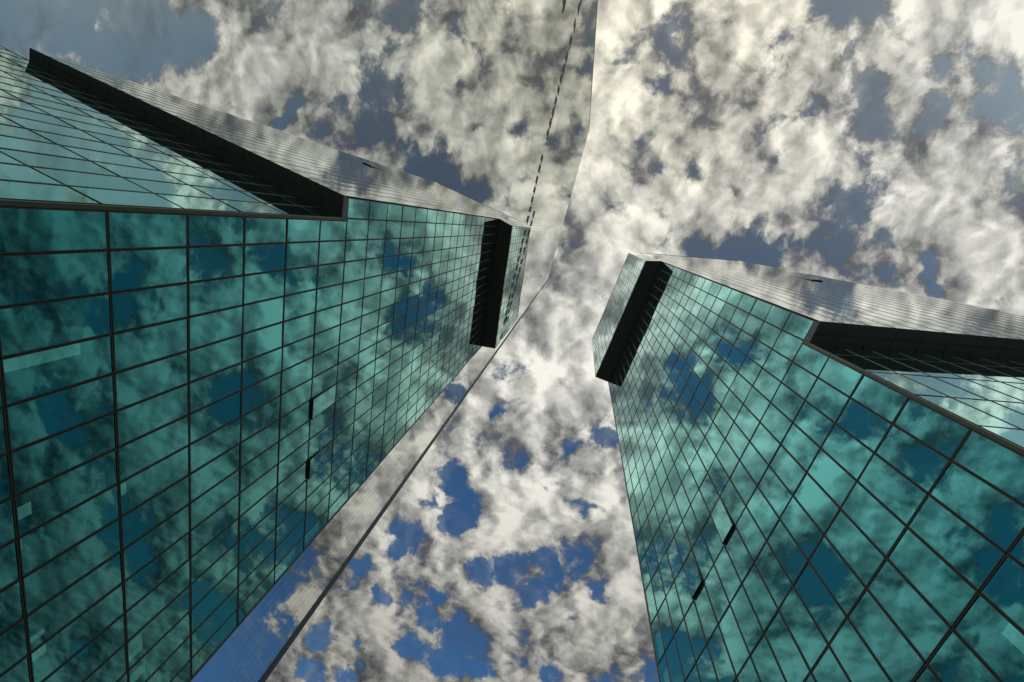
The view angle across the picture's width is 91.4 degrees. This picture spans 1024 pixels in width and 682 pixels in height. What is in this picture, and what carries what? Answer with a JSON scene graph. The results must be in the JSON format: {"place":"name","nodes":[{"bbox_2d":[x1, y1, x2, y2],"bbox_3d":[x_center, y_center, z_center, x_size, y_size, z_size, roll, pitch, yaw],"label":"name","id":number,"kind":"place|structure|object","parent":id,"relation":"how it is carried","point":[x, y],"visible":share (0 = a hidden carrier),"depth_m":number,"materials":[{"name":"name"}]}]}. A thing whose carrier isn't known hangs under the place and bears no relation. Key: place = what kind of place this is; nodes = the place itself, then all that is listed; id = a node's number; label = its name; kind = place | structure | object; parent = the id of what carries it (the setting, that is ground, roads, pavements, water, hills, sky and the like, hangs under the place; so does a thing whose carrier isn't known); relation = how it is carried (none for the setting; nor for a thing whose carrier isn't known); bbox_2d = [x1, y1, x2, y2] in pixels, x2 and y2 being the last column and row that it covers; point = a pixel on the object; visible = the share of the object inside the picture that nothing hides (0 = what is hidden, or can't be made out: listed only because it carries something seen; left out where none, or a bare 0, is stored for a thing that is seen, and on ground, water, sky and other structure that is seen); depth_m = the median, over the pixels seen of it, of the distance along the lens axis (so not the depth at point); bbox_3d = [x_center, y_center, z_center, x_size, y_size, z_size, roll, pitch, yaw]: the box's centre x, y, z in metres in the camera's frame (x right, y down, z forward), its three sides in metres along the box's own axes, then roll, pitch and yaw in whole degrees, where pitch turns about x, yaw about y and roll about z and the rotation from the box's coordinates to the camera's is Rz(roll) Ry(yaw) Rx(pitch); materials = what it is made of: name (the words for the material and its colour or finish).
{"place":"outdoors","nodes":[
{"label":"outdoors","id":0,"kind":"place"},
{"bbox_2d":[0,0,597,681],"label":"steel monolith","id":1,"kind":"object","parent":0,"point":[274,274],"visible":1,"depth_m":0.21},
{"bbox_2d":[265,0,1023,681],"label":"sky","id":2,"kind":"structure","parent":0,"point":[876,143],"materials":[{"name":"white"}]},
{"bbox_2d":[592,253,1023,681],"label":"glass tower","id":3,"kind":"structure","parent":0,"point":[824,478],"depth_m":27.03,"materials":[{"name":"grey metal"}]},
{"bbox_2d":[651,614,664,663],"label":"window","id":4,"kind":"structure","parent":3,"relation":"in","point":[655,626],"depth_m":34.94,"materials":[{"name":"green glass"}]},
{"bbox_2d":[651,566,665,611],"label":"window","id":5,"kind":"structure","parent":3,"relation":"in","point":[657,585],"depth_m":38.03,"materials":[{"name":"green glass"}]},
{"bbox_2d":[658,652,670,681],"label":"window","id":6,"kind":"structure","parent":3,"relation":"in","point":[664,675],"depth_m":32.43,"materials":[{"name":"green glass"}]},
{"bbox_2d":[657,597,673,649],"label":"window","id":7,"kind":"structure","parent":3,"relation":"in","point":[667,632],"depth_m":34.63,"materials":[{"name":"green glass"}]},
{"bbox_2d":[659,552,673,595],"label":"window","id":8,"kind":"structure","parent":3,"relation":"in","point":[667,578],"depth_m":37.65,"materials":[{"name":"green glass"}]},
{"bbox_2d":[666,537,682,579],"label":"window","id":9,"kind":"structure","parent":3,"relation":"in","point":[675,561],"depth_m":37.30,"materials":[{"name":"green glass"}]},
{"bbox_2d":[665,636,684,681],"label":"window","id":10,"kind":"structure","parent":3,"relation":"in","point":[671,652],"depth_m":31.53,"materials":[{"name":"green glass"}]},
{"bbox_2d":[666,582,683,633],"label":"window","id":11,"kind":"structure","parent":3,"relation":"in","point":[675,611],"depth_m":34.26,"materials":[{"name":"green glass"}]},
{"bbox_2d":[674,521,691,563],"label":"window","id":12,"kind":"structure","parent":3,"relation":"in","point":[682,540],"depth_m":36.93,"materials":[{"name":"green glass"}]},
{"bbox_2d":[674,565,693,615],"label":"window","id":13,"kind":"structure","parent":3,"relation":"in","point":[681,584],"depth_m":33.95,"materials":[{"name":"green glass"}]},
{"bbox_2d":[674,618,695,679],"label":"window","id":14,"kind":"structure","parent":3,"relation":"in","point":[686,655],"depth_m":30.86,"materials":[{"name":"green glass"}]},
{"bbox_2d":[682,505,700,546],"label":"window","id":15,"kind":"structure","parent":3,"relation":"in","point":[690,523],"depth_m":36.58,"materials":[{"name":"green glass"}]},
{"bbox_2d":[683,549,701,598],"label":"window","id":16,"kind":"structure","parent":3,"relation":"in","point":[693,577],"depth_m":33.49,"materials":[{"name":"green glass"}]},
{"bbox_2d":[684,600,706,661],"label":"window","id":17,"kind":"structure","parent":3,"relation":"in","point":[697,640],"depth_m":30.49,"materials":[{"name":"green glass"}]},
{"bbox_2d":[690,489,709,529],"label":"window","id":18,"kind":"structure","parent":3,"relation":"in","point":[701,512],"depth_m":36.20,"materials":[{"name":"green glass"}]},
{"bbox_2d":[692,532,713,581],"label":"window","id":19,"kind":"structure","parent":3,"relation":"in","point":[703,558],"depth_m":33.16,"materials":[{"name":"green glass"}]},
{"bbox_2d":[694,582,717,642],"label":"window","id":20,"kind":"structure","parent":3,"relation":"in","point":[707,618],"depth_m":30.14,"materials":[{"name":"green glass"}]},
{"bbox_2d":[697,437,715,471],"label":"window","id":21,"kind":"structure","parent":3,"relation":"in","point":[705,452],"depth_m":38.88,"materials":[{"name":"green glass"}]},
{"bbox_2d":[696,644,717,681],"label":"window","id":22,"kind":"structure","parent":3,"relation":"in","point":[706,671],"depth_m":27.95,"materials":[{"name":"green glass"}]},
{"bbox_2d":[699,473,719,512],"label":"window","id":23,"kind":"structure","parent":3,"relation":"in","point":[709,493],"depth_m":35.85,"materials":[{"name":"green glass"}]},
{"bbox_2d":[701,515,723,562],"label":"window","id":24,"kind":"structure","parent":3,"relation":"in","point":[709,532],"depth_m":32.85,"materials":[{"name":"green glass"}]},
{"bbox_2d":[705,422,724,454],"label":"window","id":25,"kind":"structure","parent":3,"relation":"in","point":[714,437],"depth_m":38.50,"materials":[{"name":"green glass"}]},
{"bbox_2d":[704,564,729,622],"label":"window","id":26,"kind":"structure","parent":3,"relation":"in","point":[719,601],"depth_m":29.75,"materials":[{"name":"green glass"}]},
{"bbox_2d":[707,457,729,495],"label":"window","id":27,"kind":"structure","parent":3,"relation":"in","point":[716,472],"depth_m":35.45,"materials":[{"name":"green glass"}]},
{"bbox_2d":[710,497,732,543],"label":"window","id":28,"kind":"structure","parent":3,"relation":"in","point":[723,524],"depth_m":32.38,"materials":[{"name":"green glass"}]},
{"bbox_2d":[707,625,736,681],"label":"window","id":29,"kind":"structure","parent":3,"relation":"in","point":[721,661],"depth_m":26.92,"materials":[{"name":"green glass"}]},
{"bbox_2d":[713,406,733,437],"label":"window","id":30,"kind":"structure","parent":3,"relation":"in","point":[722,420],"depth_m":38.16,"materials":[{"name":"green glass"}]},
{"bbox_2d":[716,439,738,477],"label":"window","id":31,"kind":"structure","parent":3,"relation":"in","point":[726,456],"depth_m":35.11,"materials":[{"name":"green glass"}]},
{"bbox_2d":[714,545,741,602],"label":"window","id":32,"kind":"structure","parent":3,"relation":"in","point":[729,578],"depth_m":29.39,"materials":[{"name":"green glass"}]},
{"bbox_2d":[721,389,742,420],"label":"window","id":33,"kind":"structure","parent":3,"relation":"in","point":[731,404],"depth_m":37.79,"materials":[{"name":"green glass"}]},
{"bbox_2d":[720,479,745,524],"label":"window","id":34,"kind":"structure","parent":3,"relation":"in","point":[729,496],"depth_m":32.06,"materials":[{"name":"green glass"}]},
{"bbox_2d":[718,604,749,676],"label":"window","id":35,"kind":"structure","parent":3,"relation":"in","point":[733,639],"depth_m":26.34,"materials":[{"name":"green glass"}]},
{"bbox_2d":[725,422,748,459],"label":"window","id":36,"kind":"structure","parent":3,"relation":"in","point":[735,437],"depth_m":34.75,"materials":[{"name":"green glass"}]},
{"bbox_2d":[724,526,753,582],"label":"window","id":37,"kind":"structure","parent":3,"relation":"in","point":[739,555],"depth_m":29.03,"materials":[{"name":"green glass"}]},
{"bbox_2d":[730,373,751,402],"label":"window","id":38,"kind":"structure","parent":3,"relation":"in","point":[740,387],"depth_m":37.40,"materials":[{"name":"green glass"}]},
{"bbox_2d":[730,460,756,504],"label":"window","id":39,"kind":"structure","parent":3,"relation":"in","point":[745,486],"depth_m":31.70,"materials":[{"name":"green glass"}]},
{"bbox_2d":[730,584,763,653],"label":"window","id":40,"kind":"structure","parent":3,"relation":"in","point":[751,630],"depth_m":25.99,"materials":[{"name":"green glass"}]},
{"bbox_2d":[734,404,759,440],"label":"window","id":41,"kind":"structure","parent":3,"relation":"in","point":[745,420],"depth_m":34.36,"materials":[{"name":"green glass"}]},
{"bbox_2d":[738,356,761,385],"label":"window","id":42,"kind":"structure","parent":3,"relation":"in","point":[749,370],"depth_m":37.06,"materials":[{"name":"green glass"}]},
{"bbox_2d":[735,507,765,560],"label":"window","id":43,"kind":"structure","parent":3,"relation":"in","point":[746,526],"depth_m":28.65,"materials":[{"name":"green glass"}]},
{"bbox_2d":[740,441,767,484],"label":"window","id":44,"kind":"structure","parent":3,"relation":"in","point":[753,462],"depth_m":31.34,"materials":[{"name":"green glass"}]},
{"bbox_2d":[743,386,770,420],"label":"window","id":45,"kind":"structure","parent":3,"relation":"in","point":[755,402],"depth_m":34.01,"materials":[{"name":"green glass"}]},
{"bbox_2d":[746,339,771,366],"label":"window","id":46,"kind":"structure","parent":3,"relation":"in","point":[758,352],"depth_m":36.69,"materials":[{"name":"green glass"}]},
{"bbox_2d":[742,563,777,631],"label":"window","id":47,"kind":"structure","parent":3,"relation":"in","point":[760,598],"depth_m":25.61,"materials":[{"name":"green glass"}]},
{"bbox_2d":[746,486,779,539],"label":"window","id":48,"kind":"structure","parent":3,"relation":"in","point":[758,506],"depth_m":28.29,"materials":[{"name":"green glass"}]},
{"bbox_2d":[750,422,779,464],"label":"window","id":49,"kind":"structure","parent":3,"relation":"in","point":[763,441],"depth_m":30.98,"materials":[{"name":"green glass"}]},
{"bbox_2d":[753,368,781,401],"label":"window","id":50,"kind":"structure","parent":3,"relation":"in","point":[765,383],"depth_m":33.64,"materials":[{"name":"green glass"}]},
{"bbox_2d":[750,633,785,681],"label":"window","id":51,"kind":"structure","parent":3,"relation":"in","point":[765,663],"depth_m":23.34,"materials":[{"name":"green glass"}]},
{"bbox_2d":[755,321,780,348],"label":"window","id":52,"kind":"structure","parent":3,"relation":"in","point":[768,334],"depth_m":36.32,"materials":[{"name":"green glass"}]},
{"bbox_2d":[754,541,792,608],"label":"window","id":53,"kind":"structure","parent":3,"relation":"in","point":[770,569],"depth_m":25.25,"materials":[{"name":"green glass"}]},
{"bbox_2d":[757,465,792,517],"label":"window","id":54,"kind":"structure","parent":3,"relation":"in","point":[776,493],"depth_m":27.93,"materials":[{"name":"green glass"}]},
{"bbox_2d":[760,403,792,443],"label":"window","id":55,"kind":"structure","parent":3,"relation":"in","point":[773,419],"depth_m":30.60,"materials":[{"name":"green glass"}]},
{"bbox_2d":[762,349,791,381],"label":"window","id":56,"kind":"structure","parent":3,"relation":"in","point":[776,364],"depth_m":33.28,"materials":[{"name":"green glass"}]},
{"bbox_2d":[764,305,790,328],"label":"window","id":57,"kind":"structure","parent":3,"relation":"in","point":[776,316],"depth_m":36.00,"materials":[{"name":"green glass"}]},
{"bbox_2d":[766,519,807,583],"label":"window","id":58,"kind":"structure","parent":3,"relation":"in","point":[792,559],"depth_m":24.89,"materials":[{"name":"green glass"}]},
{"bbox_2d":[764,610,810,681],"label":"window","id":59,"kind":"structure","parent":3,"relation":"in","point":[790,660],"depth_m":22.34,"materials":[{"name":"green glass"}]},
{"bbox_2d":[769,444,805,494],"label":"window","id":60,"kind":"structure","parent":3,"relation":"in","point":[787,469],"depth_m":27.56,"materials":[{"name":"green glass"}]},
{"bbox_2d":[772,330,802,360],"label":"window","id":61,"kind":"structure","parent":3,"relation":"in","point":[786,344],"depth_m":32.92,"materials":[{"name":"green glass"}]},
{"bbox_2d":[771,383,804,421],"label":"window","id":62,"kind":"structure","parent":3,"relation":"in","point":[785,400],"depth_m":30.24,"materials":[{"name":"green glass"}]},
{"bbox_2d":[782,312,813,339],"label":"window","id":63,"kind":"structure","parent":3,"relation":"in","point":[797,325],"depth_m":32.56,"materials":[{"name":"green glass"}]},
{"bbox_2d":[782,362,817,399],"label":"window","id":64,"kind":"structure","parent":3,"relation":"in","point":[796,378],"depth_m":29.88,"materials":[{"name":"green glass"}]},
{"bbox_2d":[781,423,819,471],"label":"window","id":65,"kind":"structure","parent":3,"relation":"in","point":[804,450],"depth_m":27.21,"materials":[{"name":"green glass"}]},
{"bbox_2d":[780,496,823,559],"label":"window","id":66,"kind":"structure","parent":3,"relation":"in","point":[799,524],"depth_m":24.52,"materials":[{"name":"green glass"}]},
{"bbox_2d":[778,586,827,670],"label":"window","id":67,"kind":"structure","parent":3,"relation":"in","point":[810,641],"depth_m":21.83,"materials":[{"name":"green glass"}]},
{"bbox_2d":[592,253,1023,446],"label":"window","id":68,"kind":"structure","parent":3,"relation":"in","point":[633,265],"depth_m":29.33,"materials":[{"name":"green glass"}]},
{"bbox_2d":[792,343,828,376],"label":"window","id":69,"kind":"structure","parent":3,"relation":"in","point":[808,358],"depth_m":29.52,"materials":[{"name":"green glass"}]},
{"bbox_2d":[793,401,833,447],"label":"window","id":70,"kind":"structure","parent":3,"relation":"in","point":[808,419],"depth_m":26.84,"materials":[{"name":"green glass"}]},
{"bbox_2d":[608,262,1023,681],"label":"window","id":71,"kind":"structure","parent":3,"relation":"in","point":[668,385],"depth_m":47.06,"materials":[{"name":"green glass"}]},
{"bbox_2d":[793,472,839,533],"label":"window","id":72,"kind":"structure","parent":3,"relation":"in","point":[812,498],"depth_m":24.16,"materials":[{"name":"green glass"}]},
{"bbox_2d":[793,561,846,643],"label":"window","id":73,"kind":"structure","parent":3,"relation":"in","point":[827,614],"depth_m":21.48,"materials":[{"name":"green glass"}]},
{"bbox_2d":[805,378,849,421],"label":"window","id":74,"kind":"structure","parent":3,"relation":"in","point":[822,396],"depth_m":26.47,"materials":[{"name":"green glass"}]},
{"bbox_2d":[807,448,856,507],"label":"window","id":75,"kind":"structure","parent":3,"relation":"in","point":[826,472],"depth_m":23.79,"materials":[{"name":"green glass"}]},
{"bbox_2d":[808,535,865,615],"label":"window","id":76,"kind":"structure","parent":3,"relation":"in","point":[846,588],"depth_m":21.10,"materials":[{"name":"green glass"}]},
{"bbox_2d":[818,357,862,396],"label":"window","id":77,"kind":"structure","parent":3,"relation":"in","point":[835,373],"depth_m":26.13,"materials":[{"name":"green glass"}]},
{"bbox_2d":[821,423,873,479],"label":"window","id":78,"kind":"structure","parent":3,"relation":"in","point":[853,456],"depth_m":23.42,"materials":[{"name":"green glass"}]},
{"bbox_2d":[824,509,885,586],"bbox_3d":[14.263,8.558,20.926,0.050,3.476,1.441,21,-76,3],"label":"window","id":79,"kind":"structure","parent":3,"relation":"in","point":[861,555],"depth_m":20.73,"materials":[{"name":"green glass"}]},
{"bbox_2d":[828,617,890,681],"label":"window","id":80,"kind":"structure","parent":3,"relation":"in","point":[859,664],"depth_m":18.72,"materials":[{"name":"green glass"}]},
{"bbox_2d":[835,398,891,451],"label":"window","id":81,"kind":"structure","parent":3,"relation":"in","point":[860,422],"depth_m":23.06,"materials":[{"name":"green glass"}]},
{"bbox_2d":[834,354,898,373],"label":"window","id":82,"kind":"structure","parent":3,"relation":"in","point":[862,362],"depth_m":25.89,"materials":[{"name":"green glass"}]},
{"bbox_2d":[840,482,906,556],"bbox_3d":[14.766,7.231,20.563,0.050,3.476,1.441,21,-76,3],"label":"window","id":83,"kind":"structure","parent":3,"relation":"in","point":[880,525],"depth_m":20.36,"materials":[{"name":"green glass"}]},
{"bbox_2d":[850,374,907,422],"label":"window","id":84,"kind":"structure","parent":3,"relation":"in","point":[881,399],"depth_m":22.72,"materials":[{"name":"green glass"}]},
{"bbox_2d":[847,588,926,681],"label":"window","id":85,"kind":"structure","parent":3,"relation":"in","point":[892,650],"depth_m":17.74,"materials":[{"name":"green glass"}]},
{"bbox_2d":[857,453,927,525],"bbox_3d":[15.268,5.904,20.200,0.050,3.476,1.441,21,-76,3],"label":"window","id":86,"kind":"structure","parent":3,"relation":"in","point":[901,496],"depth_m":20.00,"materials":[{"name":"green glass"}]},
{"bbox_2d":[861,356,930,375],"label":"window","id":87,"kind":"structure","parent":3,"relation":"in","point":[893,365],"depth_m":25.72,"materials":[{"name":"green glass"}]},
{"bbox_2d":[866,558,951,662],"bbox_3d":[13.786,9.303,17.540,0.050,3.476,1.441,21,-76,3],"label":"window","id":88,"kind":"structure","parent":3,"relation":"in","point":[918,621],"depth_m":17.31,"materials":[{"name":"green glass"}]},
{"bbox_2d":[869,371,949,396],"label":"window","id":89,"kind":"structure","parent":3,"relation":"in","point":[913,386],"depth_m":22.48,"materials":[{"name":"green glass"}]},
{"bbox_2d":[874,424,949,492],"bbox_3d":[15.771,4.577,19.838,0.050,3.476,1.441,21,-76,3],"label":"window","id":90,"kind":"structure","parent":3,"relation":"in","point":[921,464],"depth_m":19.64,"materials":[{"name":"green glass"}]},
{"bbox_2d":[890,358,964,378],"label":"window","id":91,"kind":"structure","parent":3,"relation":"in","point":[928,369],"depth_m":25.51,"materials":[{"name":"green glass"}]},
{"bbox_2d":[892,397,970,459],"bbox_3d":[16.246,3.323,19.495,0.050,3.476,1.281,21,-76,3],"label":"window","id":92,"kind":"structure","parent":3,"relation":"in","point":[936,430],"depth_m":19.29,"materials":[{"name":"green glass"}]},
{"bbox_2d":[886,527,977,627],"bbox_3d":[14.289,7.976,17.177,0.050,3.476,1.441,21,-76,3],"label":"window","id":93,"kind":"structure","parent":3,"relation":"in","point":[949,594],"depth_m":16.94,"materials":[{"name":"green glass"}]},
{"bbox_2d":[901,374,988,399],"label":"window","id":94,"kind":"structure","parent":3,"relation":"in","point":[951,390],"depth_m":22.29,"materials":[{"name":"green glass"}]},
{"bbox_2d":[907,494,1006,590],"bbox_3d":[14.791,6.649,16.814,0.050,3.476,1.441,21,-76,3],"label":"window","id":95,"kind":"structure","parent":3,"relation":"in","point":[966,550],"depth_m":16.57,"materials":[{"name":"green glass"}]},
{"bbox_2d":[919,360,997,380],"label":"window","id":96,"kind":"structure","parent":3,"relation":"in","point":[967,374],"depth_m":25.34,"materials":[{"name":"green glass"}]},
{"bbox_2d":[916,394,1020,428],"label":"window","id":97,"kind":"structure","parent":3,"relation":"in","point":[979,417],"depth_m":19.04,"materials":[{"name":"green glass"}]},
{"bbox_2d":[928,460,1023,552],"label":"window","id":98,"kind":"structure","parent":3,"relation":"in","point":[994,514],"depth_m":16.26,"materials":[{"name":"green glass"}]},
{"bbox_2d":[933,376,1023,402],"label":"window","id":99,"kind":"structure","parent":3,"relation":"in","point":[981,390],"depth_m":22.11,"materials":[{"name":"green glass"}]},
{"bbox_2d":[951,429,1023,504],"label":"window","id":100,"kind":"structure","parent":3,"relation":"in","point":[993,462],"depth_m":16.38,"materials":[{"name":"green glass"}]},
{"bbox_2d":[951,363,1023,382],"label":"window","id":101,"kind":"structure","parent":3,"relation":"in","point":[990,373],"depth_m":25.21,"materials":[{"name":"green glass"}]},
{"bbox_2d":[952,592,1023,681],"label":"window","id":102,"kind":"structure","parent":3,"relation":"in","point":[997,641],"depth_m":14.42,"materials":[{"name":"green glass"}]},
{"bbox_2d":[953,397,1023,428],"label":"window","id":103,"kind":"structure","parent":3,"relation":"in","point":[1009,415],"depth_m":19.38,"materials":[{"name":"green glass"}]},
{"bbox_2d":[968,379,1023,400],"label":"window","id":104,"kind":"structure","parent":3,"relation":"in","point":[1013,391],"depth_m":22.60,"materials":[{"name":"green glass"}]},
{"bbox_2d":[980,365,1023,379],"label":"window","id":105,"kind":"structure","parent":3,"relation":"in","point":[1006,370],"depth_m":25.85,"materials":[{"name":"green glass"}]}
]}

